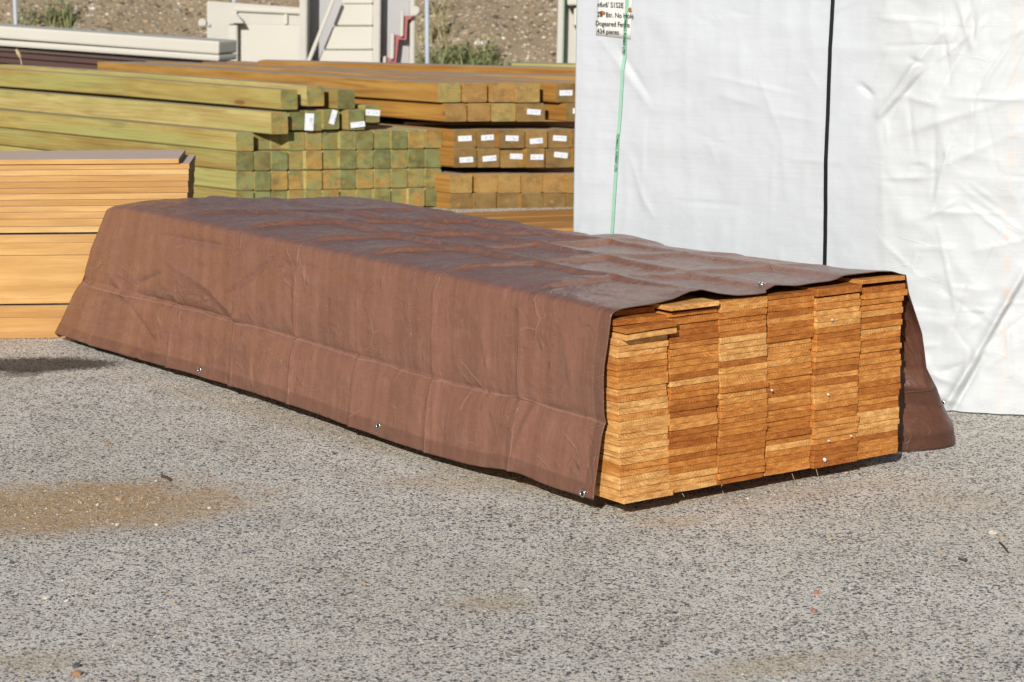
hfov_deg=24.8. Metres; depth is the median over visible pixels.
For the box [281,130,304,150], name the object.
timber post
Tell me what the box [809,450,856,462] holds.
fence board
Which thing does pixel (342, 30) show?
stair form
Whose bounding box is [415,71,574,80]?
timber beam
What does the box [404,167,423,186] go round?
timber post
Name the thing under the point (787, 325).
fence board
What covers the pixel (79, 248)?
lumber board
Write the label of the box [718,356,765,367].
fence board
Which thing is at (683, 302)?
fence board
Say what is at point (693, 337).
fence board
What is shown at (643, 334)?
fence board
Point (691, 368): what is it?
fence board
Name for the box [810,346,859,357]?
fence board
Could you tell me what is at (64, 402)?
ground
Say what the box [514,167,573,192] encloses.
timber post
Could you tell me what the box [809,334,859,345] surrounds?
fence board
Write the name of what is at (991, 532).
pebble
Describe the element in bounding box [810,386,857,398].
fence board
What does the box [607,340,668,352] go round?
fence board
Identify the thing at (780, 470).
fence board
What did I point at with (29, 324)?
lumber board
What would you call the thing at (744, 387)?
fence board
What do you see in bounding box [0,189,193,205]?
lumber board
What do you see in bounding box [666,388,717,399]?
fence board
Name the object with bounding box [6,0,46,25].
weed clump
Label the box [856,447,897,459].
fence board
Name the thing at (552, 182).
timber post
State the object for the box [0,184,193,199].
lumber board
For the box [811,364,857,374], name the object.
fence board
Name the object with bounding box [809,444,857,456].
fence board
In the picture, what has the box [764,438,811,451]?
fence board
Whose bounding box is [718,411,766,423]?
fence board
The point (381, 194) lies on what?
timber post
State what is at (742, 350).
fence board
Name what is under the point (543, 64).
plank
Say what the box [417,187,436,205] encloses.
timber post
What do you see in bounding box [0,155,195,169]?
lumber board
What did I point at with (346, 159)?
timber post
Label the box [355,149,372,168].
timber post
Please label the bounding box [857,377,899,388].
fence board
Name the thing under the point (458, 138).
timber post
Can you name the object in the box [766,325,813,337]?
fence board
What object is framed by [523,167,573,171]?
wood spacer
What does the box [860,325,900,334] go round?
fence board
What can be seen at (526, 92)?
timber post
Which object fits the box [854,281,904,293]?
fence board
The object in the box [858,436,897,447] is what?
fence board
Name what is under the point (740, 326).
fence board
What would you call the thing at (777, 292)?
fence board
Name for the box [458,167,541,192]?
timber post
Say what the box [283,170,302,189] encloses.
timber post
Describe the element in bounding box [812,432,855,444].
fence board
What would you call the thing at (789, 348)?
fence board
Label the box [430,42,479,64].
weed clump
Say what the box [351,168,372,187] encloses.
timber post
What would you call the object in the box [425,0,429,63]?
fence pole
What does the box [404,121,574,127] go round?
wood spacer
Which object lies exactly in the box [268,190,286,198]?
timber post
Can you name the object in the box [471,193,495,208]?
timber post
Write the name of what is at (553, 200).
timber post
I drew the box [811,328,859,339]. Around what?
fence board
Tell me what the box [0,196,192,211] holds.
lumber board
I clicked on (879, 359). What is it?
fence board
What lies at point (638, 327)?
fence board
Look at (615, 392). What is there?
fence board
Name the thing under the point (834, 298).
fence board
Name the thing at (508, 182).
timber post
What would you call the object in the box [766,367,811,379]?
fence board
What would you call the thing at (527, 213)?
plank
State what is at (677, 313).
fence board
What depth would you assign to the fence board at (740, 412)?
5.21 m
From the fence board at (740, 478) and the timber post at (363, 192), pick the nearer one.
the fence board at (740, 478)
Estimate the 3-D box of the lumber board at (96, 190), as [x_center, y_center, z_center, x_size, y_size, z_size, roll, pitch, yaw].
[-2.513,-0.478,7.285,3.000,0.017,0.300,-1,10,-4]
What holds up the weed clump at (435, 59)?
on the hill
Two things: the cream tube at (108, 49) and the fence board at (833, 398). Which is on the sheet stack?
the cream tube at (108, 49)
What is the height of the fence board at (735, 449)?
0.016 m
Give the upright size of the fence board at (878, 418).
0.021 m
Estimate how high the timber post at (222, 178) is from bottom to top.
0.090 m
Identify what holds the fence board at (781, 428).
on the fence board at (790, 433)
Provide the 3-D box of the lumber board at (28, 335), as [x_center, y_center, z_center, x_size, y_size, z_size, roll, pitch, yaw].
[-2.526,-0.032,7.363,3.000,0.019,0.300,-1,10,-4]
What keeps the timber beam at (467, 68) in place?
on the timber beam
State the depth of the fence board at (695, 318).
5.09 m
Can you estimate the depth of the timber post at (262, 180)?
10.56 m
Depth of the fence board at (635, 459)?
5.06 m
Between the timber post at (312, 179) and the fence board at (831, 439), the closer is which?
the fence board at (831, 439)
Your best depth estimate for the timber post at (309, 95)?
10.98 m
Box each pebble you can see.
[42,595,51,599]
[72,663,80,667]
[72,670,81,676]
[987,529,997,535]
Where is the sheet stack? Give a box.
[0,46,230,69]
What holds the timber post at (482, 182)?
on the timber post at (483, 200)
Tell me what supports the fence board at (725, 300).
on the fence board at (739, 307)
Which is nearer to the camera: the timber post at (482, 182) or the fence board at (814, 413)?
the fence board at (814, 413)
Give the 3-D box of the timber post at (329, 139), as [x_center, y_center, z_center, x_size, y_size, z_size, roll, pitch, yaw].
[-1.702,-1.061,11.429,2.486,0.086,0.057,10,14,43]
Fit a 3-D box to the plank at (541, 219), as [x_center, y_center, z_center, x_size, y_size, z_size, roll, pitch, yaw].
[0.064,-0.519,10.129,0.810,0.016,0.200,-3,10,-17]
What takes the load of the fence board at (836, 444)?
on the fence board at (833, 450)
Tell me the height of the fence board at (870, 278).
0.040 m
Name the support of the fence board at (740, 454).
on the fence board at (745, 459)
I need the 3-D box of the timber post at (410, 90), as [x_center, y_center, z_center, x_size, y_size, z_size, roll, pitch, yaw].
[-1.206,-1.275,11.401,2.612,0.089,0.086,9,14,43]
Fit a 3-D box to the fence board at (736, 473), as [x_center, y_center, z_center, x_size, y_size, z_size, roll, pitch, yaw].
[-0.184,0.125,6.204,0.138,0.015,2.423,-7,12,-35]
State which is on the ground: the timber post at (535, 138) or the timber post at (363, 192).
the timber post at (363, 192)
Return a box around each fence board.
[594,489,672,503]
[595,482,669,496]
[596,476,667,490]
[597,464,666,476]
[597,469,668,483]
[598,458,668,471]
[599,451,668,465]
[600,439,668,452]
[600,446,667,458]
[601,433,667,446]
[602,427,667,440]
[604,365,666,376]
[604,371,667,383]
[604,377,667,389]
[604,383,665,396]
[604,389,666,402]
[604,396,667,408]
[604,402,667,414]
[604,408,668,421]
[604,421,668,433]
[605,352,666,364]
[605,359,667,371]
[605,415,669,427]
[606,346,666,357]
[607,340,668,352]
[608,334,666,345]
[609,327,676,340]
[610,319,676,333]
[611,312,665,325]
[612,305,654,316]
[648,294,718,310]
[655,307,716,317]
[666,312,718,324]
[666,375,717,387]
[666,381,718,393]
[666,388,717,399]
[667,325,718,336]
[667,331,718,342]
[667,337,718,348]
[667,343,717,355]
[667,350,717,361]
[667,356,717,367]
[667,362,717,374]
[667,442,715,456]
[667,449,716,461]
[667,455,716,468]
[668,368,717,381]
[668,394,716,405]
[668,399,717,412]
[668,406,715,417]
[668,418,717,430]
[668,424,717,437]
[668,430,717,443]
[668,436,715,449]
[668,467,717,481]
[669,412,716,425]
[669,461,716,474]
[669,474,715,486]
[670,479,715,492]
[674,320,716,329]
[685,290,767,305]
[700,250,904,283]
[711,301,767,312]
[715,405,767,418]
[716,307,766,319]
[716,399,766,411]
[716,430,765,442]
[716,436,765,448]
[716,442,764,454]
[716,465,764,479]
[716,472,762,484]
[717,314,765,324]
[717,380,768,393]
[717,387,765,399]
[717,417,765,430]
[717,423,766,436]
[717,448,764,460]
[717,454,763,466]
[718,320,765,331]
[718,326,765,337]
[718,332,766,343]
[718,338,765,349]
[718,344,766,355]
[718,350,766,361]
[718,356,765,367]
[718,362,766,373]
[718,368,767,380]
[718,393,767,405]
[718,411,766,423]
[718,459,765,472]
[719,375,765,386]
[757,285,814,299]
[763,462,809,475]
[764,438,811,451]
[764,445,810,457]
[764,451,809,463]
[764,457,808,469]
[765,301,813,311]
[765,433,809,445]
[766,307,812,318]
[766,313,812,324]
[766,319,813,330]
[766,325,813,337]
[766,332,812,342]
[766,337,810,347]
[766,349,809,360]
[766,355,811,367]
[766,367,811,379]
[766,379,810,391]
[766,386,809,397]
[766,410,810,422]
[766,421,808,433]
[766,427,810,439]
[767,343,811,354]
[767,361,810,373]
[767,392,809,403]
[767,398,811,410]
[767,404,810,415]
[767,415,809,426]
[768,295,813,305]
[768,374,810,385]
[781,280,861,296]
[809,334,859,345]
[809,415,858,427]
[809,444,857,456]
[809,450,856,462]
[810,340,860,351]
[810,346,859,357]
[810,369,857,380]
[810,375,858,386]
[810,381,857,392]
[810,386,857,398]
[810,398,857,409]
[810,404,857,416]
[810,410,856,421]
[810,421,857,433]
[810,427,856,438]
[810,455,856,468]
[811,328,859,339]
[811,352,858,362]
[811,357,858,369]
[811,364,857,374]
[811,392,857,403]
[811,438,857,450]
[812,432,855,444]
[813,299,860,310]
[813,305,859,316]
[813,311,860,322]
[813,318,859,328]
[813,323,860,333]
[814,293,859,303]
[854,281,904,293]
[855,424,897,436]
[855,430,897,441]
[856,406,898,418]
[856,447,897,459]
[857,371,899,382]
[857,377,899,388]
[857,383,900,394]
[857,389,898,400]
[857,395,897,406]
[857,400,897,412]
[857,418,898,430]
[857,441,897,453]
[858,354,900,365]
[858,360,900,371]
[858,366,899,376]
[858,412,898,424]
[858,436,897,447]
[859,289,907,299]
[859,301,901,311]
[859,319,901,329]
[859,342,901,353]
[859,348,899,358]
[860,296,903,305]
[860,307,902,317]
[860,313,901,323]
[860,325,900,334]
[860,330,899,340]
[860,336,899,347]
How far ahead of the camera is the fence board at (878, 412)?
5.47 m
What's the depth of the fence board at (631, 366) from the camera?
5.01 m
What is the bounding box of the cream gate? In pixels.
[198,1,298,61]
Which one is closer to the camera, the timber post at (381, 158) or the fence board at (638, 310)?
the fence board at (638, 310)
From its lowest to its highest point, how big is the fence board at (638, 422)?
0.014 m
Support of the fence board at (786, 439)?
on the fence board at (793, 444)
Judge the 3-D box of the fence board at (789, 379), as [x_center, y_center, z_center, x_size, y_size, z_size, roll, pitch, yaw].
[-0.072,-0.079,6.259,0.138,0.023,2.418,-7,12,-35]
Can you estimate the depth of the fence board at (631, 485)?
5.07 m
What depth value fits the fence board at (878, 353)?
5.45 m
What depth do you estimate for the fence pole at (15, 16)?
15.35 m
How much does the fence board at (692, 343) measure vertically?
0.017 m
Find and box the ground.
[0,206,1023,681]
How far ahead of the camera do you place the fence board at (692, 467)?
5.15 m
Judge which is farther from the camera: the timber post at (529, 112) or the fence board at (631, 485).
the timber post at (529, 112)
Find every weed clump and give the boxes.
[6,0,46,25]
[18,6,68,26]
[42,0,82,27]
[415,1,462,44]
[415,27,472,64]
[429,0,455,16]
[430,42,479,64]
[437,29,498,57]
[452,29,502,64]
[471,52,519,65]
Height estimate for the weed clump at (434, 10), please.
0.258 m
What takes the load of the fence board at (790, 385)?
on the fence board at (792, 391)
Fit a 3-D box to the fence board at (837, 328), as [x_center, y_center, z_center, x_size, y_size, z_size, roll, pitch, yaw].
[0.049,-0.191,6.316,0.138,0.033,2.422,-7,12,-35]
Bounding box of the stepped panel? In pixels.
[381,0,419,62]
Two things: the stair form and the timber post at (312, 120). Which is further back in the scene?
the stair form
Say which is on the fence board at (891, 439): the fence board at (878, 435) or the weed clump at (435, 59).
the fence board at (878, 435)
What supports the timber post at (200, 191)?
on the ground
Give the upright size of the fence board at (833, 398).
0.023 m
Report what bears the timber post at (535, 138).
on the timber post at (533, 157)
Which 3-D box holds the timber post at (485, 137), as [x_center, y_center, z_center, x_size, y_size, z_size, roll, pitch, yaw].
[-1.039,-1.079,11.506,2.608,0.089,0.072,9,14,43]
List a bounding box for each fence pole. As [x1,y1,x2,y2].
[13,0,17,24]
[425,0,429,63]
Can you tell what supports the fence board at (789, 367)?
on the fence board at (789, 373)
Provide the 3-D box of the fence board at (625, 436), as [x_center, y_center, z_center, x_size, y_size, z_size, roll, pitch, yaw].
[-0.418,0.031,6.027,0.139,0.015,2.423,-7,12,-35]
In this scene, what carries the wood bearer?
on the ground
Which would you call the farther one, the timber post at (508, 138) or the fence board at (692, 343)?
the timber post at (508, 138)
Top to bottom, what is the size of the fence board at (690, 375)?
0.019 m
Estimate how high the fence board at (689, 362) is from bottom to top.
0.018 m
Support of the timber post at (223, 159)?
on the timber post at (222, 178)
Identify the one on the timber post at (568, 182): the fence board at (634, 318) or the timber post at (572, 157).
the timber post at (572, 157)
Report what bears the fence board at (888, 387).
on the fence board at (877, 395)
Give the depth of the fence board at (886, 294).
5.42 m
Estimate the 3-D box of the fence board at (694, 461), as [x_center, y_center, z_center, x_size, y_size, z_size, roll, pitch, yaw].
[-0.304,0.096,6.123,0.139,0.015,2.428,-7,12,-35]
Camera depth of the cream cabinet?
14.88 m
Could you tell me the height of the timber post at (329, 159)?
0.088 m
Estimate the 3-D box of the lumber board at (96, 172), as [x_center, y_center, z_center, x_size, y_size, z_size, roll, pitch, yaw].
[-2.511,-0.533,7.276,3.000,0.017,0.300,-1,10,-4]
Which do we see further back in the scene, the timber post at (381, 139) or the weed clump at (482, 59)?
the weed clump at (482, 59)
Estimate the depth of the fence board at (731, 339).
5.18 m
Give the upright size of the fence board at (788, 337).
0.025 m
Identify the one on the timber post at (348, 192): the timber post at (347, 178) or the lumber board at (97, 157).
the timber post at (347, 178)
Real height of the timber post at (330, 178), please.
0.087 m
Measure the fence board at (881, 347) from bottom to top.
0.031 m
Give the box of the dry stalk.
[15,49,21,64]
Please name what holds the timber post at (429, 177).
on the timber post at (430, 196)
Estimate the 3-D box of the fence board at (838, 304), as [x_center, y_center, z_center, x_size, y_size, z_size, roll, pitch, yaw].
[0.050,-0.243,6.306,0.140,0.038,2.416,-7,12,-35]
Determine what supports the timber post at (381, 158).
on the timber post at (381, 178)
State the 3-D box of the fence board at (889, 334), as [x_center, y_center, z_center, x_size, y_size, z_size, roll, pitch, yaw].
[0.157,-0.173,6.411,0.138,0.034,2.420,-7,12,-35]
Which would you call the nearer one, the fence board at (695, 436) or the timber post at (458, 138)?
the fence board at (695, 436)
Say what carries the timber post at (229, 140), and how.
on the timber post at (223, 159)
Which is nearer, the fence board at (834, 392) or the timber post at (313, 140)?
the fence board at (834, 392)
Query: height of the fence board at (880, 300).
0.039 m
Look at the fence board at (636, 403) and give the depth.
5.04 m
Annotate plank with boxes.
[459,209,572,217]
[490,215,572,223]
[511,62,575,66]
[525,222,572,230]
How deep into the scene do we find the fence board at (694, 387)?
5.12 m
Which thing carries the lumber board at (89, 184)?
on the lumber board at (96, 190)
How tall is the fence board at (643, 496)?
0.014 m
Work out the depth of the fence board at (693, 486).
5.16 m
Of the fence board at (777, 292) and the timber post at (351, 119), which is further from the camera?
the timber post at (351, 119)
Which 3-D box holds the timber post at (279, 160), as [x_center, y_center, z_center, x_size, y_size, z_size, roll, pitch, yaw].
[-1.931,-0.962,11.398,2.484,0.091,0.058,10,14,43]
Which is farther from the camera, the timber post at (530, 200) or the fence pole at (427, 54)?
the fence pole at (427, 54)
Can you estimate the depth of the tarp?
5.76 m
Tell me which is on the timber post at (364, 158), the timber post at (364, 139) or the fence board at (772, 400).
the timber post at (364, 139)
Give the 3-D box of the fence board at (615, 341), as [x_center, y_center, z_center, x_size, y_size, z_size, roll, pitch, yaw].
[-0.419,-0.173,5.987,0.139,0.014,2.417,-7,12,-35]
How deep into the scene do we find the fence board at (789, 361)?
5.28 m
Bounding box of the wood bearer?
[571,468,810,506]
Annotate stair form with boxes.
[299,0,381,61]
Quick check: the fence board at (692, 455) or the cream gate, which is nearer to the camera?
the fence board at (692, 455)
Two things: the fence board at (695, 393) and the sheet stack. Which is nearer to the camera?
the fence board at (695, 393)
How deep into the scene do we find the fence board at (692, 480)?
5.16 m
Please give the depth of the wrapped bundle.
6.22 m
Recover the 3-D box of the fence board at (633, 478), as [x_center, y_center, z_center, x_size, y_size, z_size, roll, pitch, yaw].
[-0.415,0.125,6.044,0.140,0.015,2.427,-7,12,-35]
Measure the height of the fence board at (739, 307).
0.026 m
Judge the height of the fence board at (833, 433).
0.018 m
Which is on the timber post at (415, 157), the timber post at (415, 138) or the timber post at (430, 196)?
the timber post at (415, 138)
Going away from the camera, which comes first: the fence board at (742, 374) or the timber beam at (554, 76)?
the fence board at (742, 374)
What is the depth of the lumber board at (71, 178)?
7.22 m
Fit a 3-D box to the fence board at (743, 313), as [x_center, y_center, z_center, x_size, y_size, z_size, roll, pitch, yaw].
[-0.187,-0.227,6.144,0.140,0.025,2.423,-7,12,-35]
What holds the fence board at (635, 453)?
on the fence board at (635, 459)
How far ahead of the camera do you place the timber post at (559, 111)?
10.66 m
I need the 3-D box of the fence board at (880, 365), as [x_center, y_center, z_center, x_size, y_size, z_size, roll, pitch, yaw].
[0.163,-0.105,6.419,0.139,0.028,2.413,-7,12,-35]
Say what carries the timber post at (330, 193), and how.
on the ground
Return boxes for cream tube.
[0,23,236,53]
[0,38,236,60]
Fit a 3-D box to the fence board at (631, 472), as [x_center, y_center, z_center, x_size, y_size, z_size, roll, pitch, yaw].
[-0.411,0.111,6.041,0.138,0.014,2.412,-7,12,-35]
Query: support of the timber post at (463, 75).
on the timber post
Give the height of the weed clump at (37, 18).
0.221 m
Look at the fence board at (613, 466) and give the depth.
5.07 m
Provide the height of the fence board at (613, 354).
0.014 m
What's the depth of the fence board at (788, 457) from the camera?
5.32 m
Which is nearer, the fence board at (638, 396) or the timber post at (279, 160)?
the fence board at (638, 396)
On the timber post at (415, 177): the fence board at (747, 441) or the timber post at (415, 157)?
the timber post at (415, 157)
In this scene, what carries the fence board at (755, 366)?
on the fence board at (742, 374)
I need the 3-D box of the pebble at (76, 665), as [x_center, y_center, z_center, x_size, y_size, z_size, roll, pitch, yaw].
[-0.756,0.563,4.040,0.016,0.007,0.015,1,10,8]
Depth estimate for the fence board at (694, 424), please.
5.13 m
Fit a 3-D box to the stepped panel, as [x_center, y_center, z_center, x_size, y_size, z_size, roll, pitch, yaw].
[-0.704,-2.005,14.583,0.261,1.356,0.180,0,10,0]
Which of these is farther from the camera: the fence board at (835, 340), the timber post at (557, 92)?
the timber post at (557, 92)
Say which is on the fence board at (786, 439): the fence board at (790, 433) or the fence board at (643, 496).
the fence board at (790, 433)
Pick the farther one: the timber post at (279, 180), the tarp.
the timber post at (279, 180)
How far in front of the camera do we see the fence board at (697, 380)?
5.12 m
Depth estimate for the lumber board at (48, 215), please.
7.23 m
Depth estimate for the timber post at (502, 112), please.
10.60 m
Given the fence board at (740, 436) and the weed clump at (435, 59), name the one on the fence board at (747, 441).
the fence board at (740, 436)
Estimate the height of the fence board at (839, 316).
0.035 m
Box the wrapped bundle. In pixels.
[573,0,1023,414]
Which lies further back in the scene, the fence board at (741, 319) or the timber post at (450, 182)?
the timber post at (450, 182)
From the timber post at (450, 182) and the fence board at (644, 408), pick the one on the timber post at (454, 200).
the timber post at (450, 182)
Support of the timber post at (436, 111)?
on the wood spacer at (570, 124)
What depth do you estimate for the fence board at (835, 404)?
5.37 m
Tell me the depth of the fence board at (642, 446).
5.06 m
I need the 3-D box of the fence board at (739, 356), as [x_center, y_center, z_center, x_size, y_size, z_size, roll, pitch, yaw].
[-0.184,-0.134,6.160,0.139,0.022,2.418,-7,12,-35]
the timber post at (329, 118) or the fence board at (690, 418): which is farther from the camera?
the timber post at (329, 118)
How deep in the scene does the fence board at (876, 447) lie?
5.48 m
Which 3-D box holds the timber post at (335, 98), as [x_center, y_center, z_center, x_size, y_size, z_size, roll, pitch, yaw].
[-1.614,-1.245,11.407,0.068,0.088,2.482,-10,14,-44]
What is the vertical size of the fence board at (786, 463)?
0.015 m
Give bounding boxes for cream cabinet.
[556,0,576,62]
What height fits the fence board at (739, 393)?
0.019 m
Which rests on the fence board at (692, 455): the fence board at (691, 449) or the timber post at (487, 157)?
the fence board at (691, 449)
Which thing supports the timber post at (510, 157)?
on the timber post at (508, 182)
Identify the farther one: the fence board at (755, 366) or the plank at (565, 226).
the plank at (565, 226)
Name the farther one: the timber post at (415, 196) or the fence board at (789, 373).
the timber post at (415, 196)
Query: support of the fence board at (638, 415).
on the fence board at (638, 422)
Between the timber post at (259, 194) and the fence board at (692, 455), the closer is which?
the fence board at (692, 455)
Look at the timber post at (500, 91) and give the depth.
11.05 m
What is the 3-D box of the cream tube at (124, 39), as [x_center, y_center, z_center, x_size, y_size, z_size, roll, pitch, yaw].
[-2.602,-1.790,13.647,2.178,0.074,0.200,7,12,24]
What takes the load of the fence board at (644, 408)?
on the fence board at (638, 415)
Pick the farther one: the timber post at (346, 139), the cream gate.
the cream gate
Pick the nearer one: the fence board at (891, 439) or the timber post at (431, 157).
the fence board at (891, 439)
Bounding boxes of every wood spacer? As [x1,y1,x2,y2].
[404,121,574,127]
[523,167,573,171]
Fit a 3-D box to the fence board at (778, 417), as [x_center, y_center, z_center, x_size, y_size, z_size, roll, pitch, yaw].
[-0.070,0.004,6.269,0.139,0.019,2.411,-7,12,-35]
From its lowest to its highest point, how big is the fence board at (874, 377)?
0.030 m
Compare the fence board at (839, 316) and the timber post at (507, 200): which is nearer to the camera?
the fence board at (839, 316)
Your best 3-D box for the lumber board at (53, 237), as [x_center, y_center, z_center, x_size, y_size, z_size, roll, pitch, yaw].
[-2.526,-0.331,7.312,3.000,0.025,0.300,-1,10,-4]
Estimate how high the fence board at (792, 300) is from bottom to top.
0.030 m
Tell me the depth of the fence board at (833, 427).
5.38 m
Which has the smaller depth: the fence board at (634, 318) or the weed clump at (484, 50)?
the fence board at (634, 318)
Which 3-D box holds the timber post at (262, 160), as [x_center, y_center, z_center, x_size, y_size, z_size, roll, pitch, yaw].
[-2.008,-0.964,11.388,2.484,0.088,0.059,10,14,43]
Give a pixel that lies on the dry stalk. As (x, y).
(18, 53)
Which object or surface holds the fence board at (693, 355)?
on the fence board at (689, 362)
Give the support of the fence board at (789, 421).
on the fence board at (781, 428)
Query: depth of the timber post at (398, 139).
10.63 m
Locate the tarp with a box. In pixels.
[55,196,955,499]
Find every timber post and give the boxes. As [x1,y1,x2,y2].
[0,64,323,105]
[0,68,297,109]
[0,86,304,129]
[0,88,287,133]
[0,109,253,150]
[0,127,253,170]
[0,145,253,190]
[4,109,269,149]
[97,61,460,101]
[132,61,486,101]
[146,61,513,101]
[191,62,539,101]
[193,186,253,197]
[202,62,574,101]
[227,61,574,82]
[247,190,269,197]
[249,150,270,170]
[252,170,270,190]
[258,150,287,169]
[261,170,287,189]
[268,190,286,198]
[269,149,302,169]
[270,134,281,149]
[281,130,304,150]
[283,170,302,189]
[286,189,303,198]
[290,130,321,149]
[293,109,321,130]
[298,106,338,128]
[298,150,321,169]
[298,189,321,197]
[302,106,364,129]
[302,169,321,189]
[306,88,354,108]
[311,169,338,188]
[319,149,337,168]
[321,130,337,149]
[321,189,338,196]
[322,129,355,149]
[331,169,355,188]
[333,149,355,168]
[335,189,355,196]
[337,129,372,149]
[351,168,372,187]
[354,104,379,122]
[355,97,466,121]
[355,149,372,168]
[355,188,371,197]
[364,127,406,148]
[364,129,389,148]
[365,123,441,147]
[365,125,424,147]
[366,168,389,187]
[370,149,389,168]
[371,188,389,200]
[372,122,475,147]
[379,116,546,147]
[379,119,495,147]
[382,119,524,147]
[385,168,406,187]
[386,149,406,167]
[387,188,405,203]
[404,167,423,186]
[406,148,423,167]
[406,187,424,205]
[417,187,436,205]
[419,148,440,167]
[421,167,440,186]
[425,192,471,208]
[433,147,476,166]
[434,171,471,192]
[438,166,519,192]
[440,168,496,192]
[452,102,489,121]
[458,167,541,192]
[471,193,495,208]
[475,148,498,167]
[477,167,563,192]
[480,102,515,121]
[495,193,518,207]
[498,148,522,167]
[500,125,569,147]
[504,102,544,121]
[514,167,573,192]
[519,193,542,207]
[520,148,544,167]
[532,101,574,121]
[537,126,574,147]
[542,193,565,207]
[543,148,570,167]
[563,193,573,206]
[571,148,573,167]
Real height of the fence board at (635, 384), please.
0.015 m
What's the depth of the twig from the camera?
5.41 m
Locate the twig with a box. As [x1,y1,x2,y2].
[161,475,170,480]
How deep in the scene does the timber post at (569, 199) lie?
10.74 m
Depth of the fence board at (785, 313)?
5.26 m
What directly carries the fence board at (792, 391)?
on the fence board at (772, 400)
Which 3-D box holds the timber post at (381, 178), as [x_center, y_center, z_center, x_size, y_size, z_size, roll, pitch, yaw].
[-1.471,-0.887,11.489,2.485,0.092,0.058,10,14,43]
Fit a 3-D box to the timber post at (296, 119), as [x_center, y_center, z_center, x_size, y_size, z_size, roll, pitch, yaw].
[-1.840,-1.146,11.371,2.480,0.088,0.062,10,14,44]
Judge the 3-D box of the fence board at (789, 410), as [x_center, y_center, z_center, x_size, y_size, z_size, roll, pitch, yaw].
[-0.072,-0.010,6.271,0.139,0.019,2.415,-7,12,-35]
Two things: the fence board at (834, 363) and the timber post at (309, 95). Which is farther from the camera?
the timber post at (309, 95)
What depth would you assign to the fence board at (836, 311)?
5.34 m
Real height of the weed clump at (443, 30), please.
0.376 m
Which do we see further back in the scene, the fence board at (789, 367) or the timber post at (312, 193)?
the timber post at (312, 193)
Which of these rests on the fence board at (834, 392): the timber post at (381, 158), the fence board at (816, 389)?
the fence board at (816, 389)
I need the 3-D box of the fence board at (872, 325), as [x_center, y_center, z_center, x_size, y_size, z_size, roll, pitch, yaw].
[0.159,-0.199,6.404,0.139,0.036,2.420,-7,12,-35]
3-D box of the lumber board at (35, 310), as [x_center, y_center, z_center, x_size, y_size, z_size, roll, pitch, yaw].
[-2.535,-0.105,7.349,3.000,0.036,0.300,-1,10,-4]
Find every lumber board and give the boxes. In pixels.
[0,150,184,164]
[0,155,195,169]
[0,161,194,175]
[0,166,194,181]
[0,173,193,187]
[0,178,194,193]
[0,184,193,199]
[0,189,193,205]
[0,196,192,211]
[0,212,104,218]
[0,218,102,226]
[0,226,99,232]
[0,232,96,242]
[0,242,92,254]
[0,255,88,303]
[0,303,67,317]
[0,317,61,332]
[0,332,66,338]
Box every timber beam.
[258,59,575,74]
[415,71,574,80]
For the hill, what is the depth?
18.85 m
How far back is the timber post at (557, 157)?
10.70 m
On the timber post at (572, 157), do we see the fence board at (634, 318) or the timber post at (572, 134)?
the timber post at (572, 134)
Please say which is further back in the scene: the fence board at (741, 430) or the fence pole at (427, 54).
the fence pole at (427, 54)
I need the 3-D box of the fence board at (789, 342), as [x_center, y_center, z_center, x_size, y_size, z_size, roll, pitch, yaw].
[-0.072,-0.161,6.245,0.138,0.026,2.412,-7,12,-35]
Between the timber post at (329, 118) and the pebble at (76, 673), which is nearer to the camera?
the pebble at (76, 673)
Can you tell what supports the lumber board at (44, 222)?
on the lumber board at (42, 229)
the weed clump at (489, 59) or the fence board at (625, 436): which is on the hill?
the weed clump at (489, 59)
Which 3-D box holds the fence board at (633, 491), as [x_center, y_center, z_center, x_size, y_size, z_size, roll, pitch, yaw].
[-0.414,0.153,6.051,0.140,0.014,2.429,-7,12,-35]
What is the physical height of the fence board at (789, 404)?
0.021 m
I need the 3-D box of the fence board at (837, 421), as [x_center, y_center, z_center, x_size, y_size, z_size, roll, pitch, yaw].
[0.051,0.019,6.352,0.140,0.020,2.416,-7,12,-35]
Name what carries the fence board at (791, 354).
on the fence board at (789, 361)
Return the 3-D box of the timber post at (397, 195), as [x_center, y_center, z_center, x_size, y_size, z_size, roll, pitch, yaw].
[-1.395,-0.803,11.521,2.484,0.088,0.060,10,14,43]
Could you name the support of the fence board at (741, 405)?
on the fence board at (740, 412)
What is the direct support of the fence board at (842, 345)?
on the fence board at (814, 354)
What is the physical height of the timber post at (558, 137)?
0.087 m
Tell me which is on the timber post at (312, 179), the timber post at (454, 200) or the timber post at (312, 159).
the timber post at (312, 159)
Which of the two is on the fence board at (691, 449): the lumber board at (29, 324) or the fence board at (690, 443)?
the fence board at (690, 443)
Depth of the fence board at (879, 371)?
5.46 m
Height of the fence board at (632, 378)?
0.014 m
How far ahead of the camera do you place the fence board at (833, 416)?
5.38 m
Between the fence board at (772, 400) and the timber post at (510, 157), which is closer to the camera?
the fence board at (772, 400)
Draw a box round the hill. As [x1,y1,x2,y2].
[0,0,556,65]
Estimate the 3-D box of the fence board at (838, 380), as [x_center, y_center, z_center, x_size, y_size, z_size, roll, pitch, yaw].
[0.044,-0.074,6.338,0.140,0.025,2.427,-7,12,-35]

